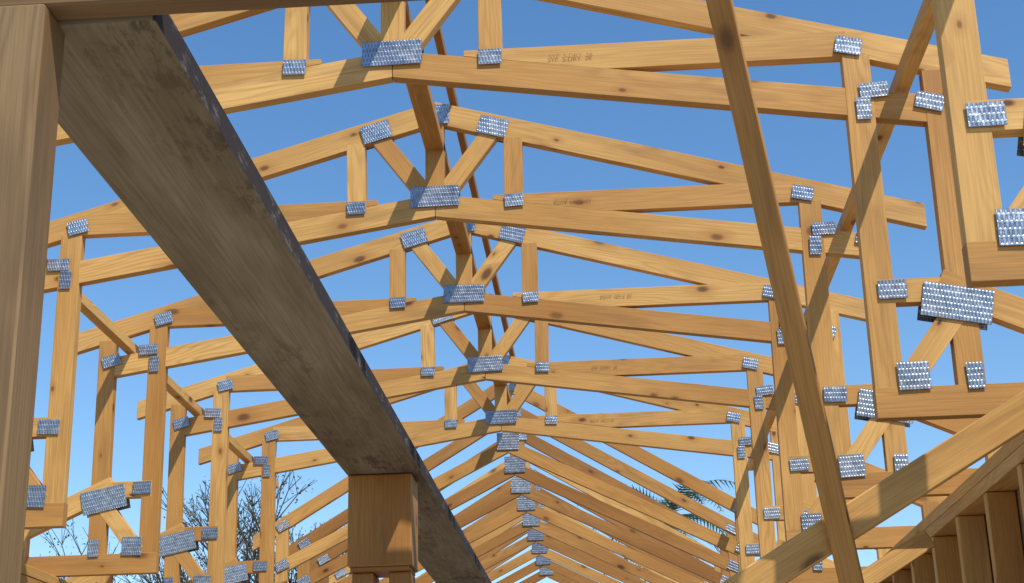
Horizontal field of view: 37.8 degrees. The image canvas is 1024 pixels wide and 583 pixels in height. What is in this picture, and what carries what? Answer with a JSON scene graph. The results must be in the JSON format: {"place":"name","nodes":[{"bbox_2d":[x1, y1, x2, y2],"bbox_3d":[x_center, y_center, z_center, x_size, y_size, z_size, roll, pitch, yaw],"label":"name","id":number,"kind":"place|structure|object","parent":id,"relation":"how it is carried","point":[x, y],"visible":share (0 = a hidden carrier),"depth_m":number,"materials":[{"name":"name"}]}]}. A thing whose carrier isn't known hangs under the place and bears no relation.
{"place":"outdoors","nodes":[
{"label":"outdoors","id":0,"kind":"place"},
{"bbox_2d":[20,563,70,582],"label":"stud wall","id":1,"kind":"structure","parent":0,"point":[29,574],"depth_m":5.38,"materials":[{"name":"brown wood"}]},
{"bbox_2d":[66,293,889,582],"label":"roof truss","id":2,"kind":"object","parent":1,"relation":"on","point":[179,541],"visible":0.75,"depth_m":6.74,"materials":[{"name":"brown wood"}]},
{"bbox_2d":[22,220,947,576],"bbox_3d":[-0.176,0.422,5.722,4.840,1.550,0.050,-3,-19,3],"label":"roof truss","id":3,"kind":"object","parent":1,"relation":"on","point":[102,500],"visible":0.75,"depth_m":5.80,"materials":[{"name":"brown wood"}]},
{"bbox_2d":[253,383,756,582],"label":"gable truss","id":4,"kind":"object","parent":1,"relation":"on","point":[286,563],"visible":0.56,"depth_m":8.11,"materials":[{"name":"brown wood"}]},
{"bbox_2d":[425,0,515,356],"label":"ridge brace","id":5,"kind":"object","parent":4,"relation":"attached to","point":[441,50],"visible":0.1,"depth_m":5.42,"materials":[{"name":"orange wood"}]},
{"bbox_2d":[184,355,834,582],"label":"roof truss","id":6,"kind":"object","parent":1,"relation":"on","point":[267,466],"visible":0.73,"depth_m":7.68,"materials":[{"name":"brown wood"}]},
{"bbox_2d":[46,259,278,487],"bbox_3d":[-1.536,0.066,5.432,0.038,0.055,6.300,-3,-19,3],"label":"lateral brace","id":7,"kind":"object","parent":6,"relation":"attached to","point":[93,313],"visible":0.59,"depth_m":5.86,"materials":[{"name":"brown wood"}]},
{"bbox_2d":[405,1,510,404],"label":"lateral brace","id":8,"kind":"object","parent":6,"relation":"attached to","point":[422,102],"visible":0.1,"depth_m":4.89,"materials":[{"name":"orange wood"}]},
{"bbox_2d":[748,0,934,470],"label":"lateral brace","id":9,"kind":"object","parent":6,"relation":"attached to","point":[920,36],"visible":0.28,"depth_m":3.83,"materials":[{"name":"brown wood"}]},
{"bbox_2d":[25,102,1001,529],"bbox_3d":[-0.241,0.101,4.784,4.840,1.550,0.051,-3,-19,3],"label":"roof truss","id":10,"kind":"object","parent":1,"relation":"on","point":[813,238],"visible":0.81,"depth_m":4.87,"materials":[{"name":"brown wood"}]},
{"bbox_2d":[297,434,729,582],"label":"gable truss","id":11,"kind":"object","parent":1,"relation":"on","point":[520,487],"visible":0.55,"depth_m":9.28,"materials":[{"name":"orange wood"}]},
{"bbox_2d":[289,408,758,582],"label":"gable truss","id":12,"kind":"object","parent":1,"relation":"on","point":[514,465],"visible":0.65,"depth_m":8.69,"materials":[{"name":"orange wood"}]},
{"bbox_2d":[329,461,720,582],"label":"gable truss","id":13,"kind":"object","parent":1,"relation":"on","point":[525,505],"visible":0.41,"depth_m":9.83,"materials":[{"name":"brown wood"}]},
{"bbox_2d":[56,0,1023,421],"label":"roof truss","id":14,"kind":"object","parent":1,"relation":"on","point":[954,310],"visible":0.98,"depth_m":3.89,"materials":[{"name":"brown wood"}]},
{"bbox_2d":[435,520,649,582],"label":"gable truss","id":15,"kind":"object","parent":1,"relation":"on","point":[540,562],"visible":0.38,"depth_m":12.14,"materials":[{"name":"orange wood"}]},
{"bbox_2d":[415,504,679,582],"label":"gable truss","id":16,"kind":"object","parent":1,"relation":"on","point":[536,550],"visible":0.37,"depth_m":11.56,"materials":[{"name":"brown wood"}]},
{"bbox_2d":[415,468,713,582],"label":"gable truss","id":17,"kind":"object","parent":1,"relation":"on","point":[529,522],"visible":0.3,"depth_m":10.41,"materials":[{"name":"orange wood"}]},
{"bbox_2d":[485,535,646,582],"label":"gable truss","id":18,"kind":"object","parent":1,"relation":"on","point":[543,573],"visible":0.3,"depth_m":12.71,"materials":[{"name":"orange wood"}]},
{"bbox_2d":[462,484,708,582],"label":"gable truss","id":19,"kind":"object","parent":1,"relation":"on","point":[533,537],"visible":0.44,"depth_m":10.99,"materials":[{"name":"orange wood"}]},
{"bbox_2d":[931,0,1023,287],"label":"roof truss","id":20,"kind":"object","parent":1,"relation":"on","point":[991,229],"visible":1,"depth_m":2.71,"materials":[{"name":"brown wood"}]},
{"bbox_2d":[29,0,1023,582],"label":"sky","id":21,"kind":"structure","parent":0,"point":[816,149],"materials":[{"name":"blue"}]},
{"bbox_2d":[881,432,1023,582],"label":"stud wall","id":22,"kind":"structure","parent":0,"point":[972,525],"depth_m":4.31,"materials":[{"name":"brown wood"}]},
{"bbox_2d":[722,390,1023,582],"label":"diagonal brace","id":23,"kind":"object","parent":22,"relation":"attached to","point":[808,548],"depth_m":2.94,"materials":[{"name":"brown wood"}]},
{"label":"ground","id":24,"kind":"structure","parent":0,"visible":0},
{"bbox_2d":[40,522,137,582],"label":"bare tree","id":25,"kind":"object","parent":24,"relation":"on","point":[66,536],"visible":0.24,"depth_m":26.09,"materials":[{"name":"brown plant"}]},
{"bbox_2d":[162,543,256,582],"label":"bare tree","id":26,"kind":"object","parent":24,"relation":"on","point":[205,562],"visible":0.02,"depth_m":30.42,"materials":[{"name":"brown plant"}]},
{"bbox_2d":[115,471,352,582],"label":"bare tree","id":27,"kind":"object","parent":24,"relation":"on","point":[247,549],"visible":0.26,"depth_m":24.09,"materials":[{"name":"brown plant"}]},
{"bbox_2d":[577,479,734,581],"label":"palm tree","id":28,"kind":"object","parent":24,"relation":"on","point":[672,506],"visible":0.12,"depth_m":21.82,"materials":[{"name":"green plant"}]},
{"bbox_3d":[0.002,3.848,6.099,5.200,0.120,18.000,-3,-19,3],"label":"concrete slab","id":29,"kind":"object","parent":24,"relation":"on","visible":0},
{"bbox_2d":[0,4,64,582],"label":"wall post","id":30,"kind":"object","parent":29,"relation":"on","point":[32,39],"depth_m":1.72,"materials":[{"name":"brown wood"}]},
{"bbox_2d":[0,0,420,20],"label":"header beam","id":31,"kind":"structure","parent":30,"relation":"on","point":[72,9],"depth_m":1.81,"materials":[{"name":"brown wood"}]},
{"bbox_2d":[347,473,417,582],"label":"beam column","id":32,"kind":"structure","parent":29,"relation":"on","point":[382,525],"depth_m":4.30,"materials":[{"name":"orange wood"}]},
{"bbox_2d":[57,14,491,582],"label":"weathered beam","id":33,"kind":"structure","parent":32,"relation":"on","point":[145,124],"depth_m":2.52,"materials":[{"name":"wood"}]},
{"bbox_2d":[706,0,863,582],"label":"leaning brace","id":34,"kind":"object","parent":29,"relation":"on","point":[749,134],"depth_m":2.85,"materials":[{"name":"orange wood"}]},
{"bbox_3d":[-0.767,2.230,3.422,0.090,1.240,1.700,-3,-19,3],"label":"brace stand","id":35,"kind":"object","parent":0,"visible":0},
{"bbox_2d":[862,530,935,582],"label":"diagonal brace","id":36,"kind":"object","parent":35,"relation":"attached to","point":[902,556],"visible":1,"depth_m":4.52,"materials":[{"name":"brown wood"}]}
]}

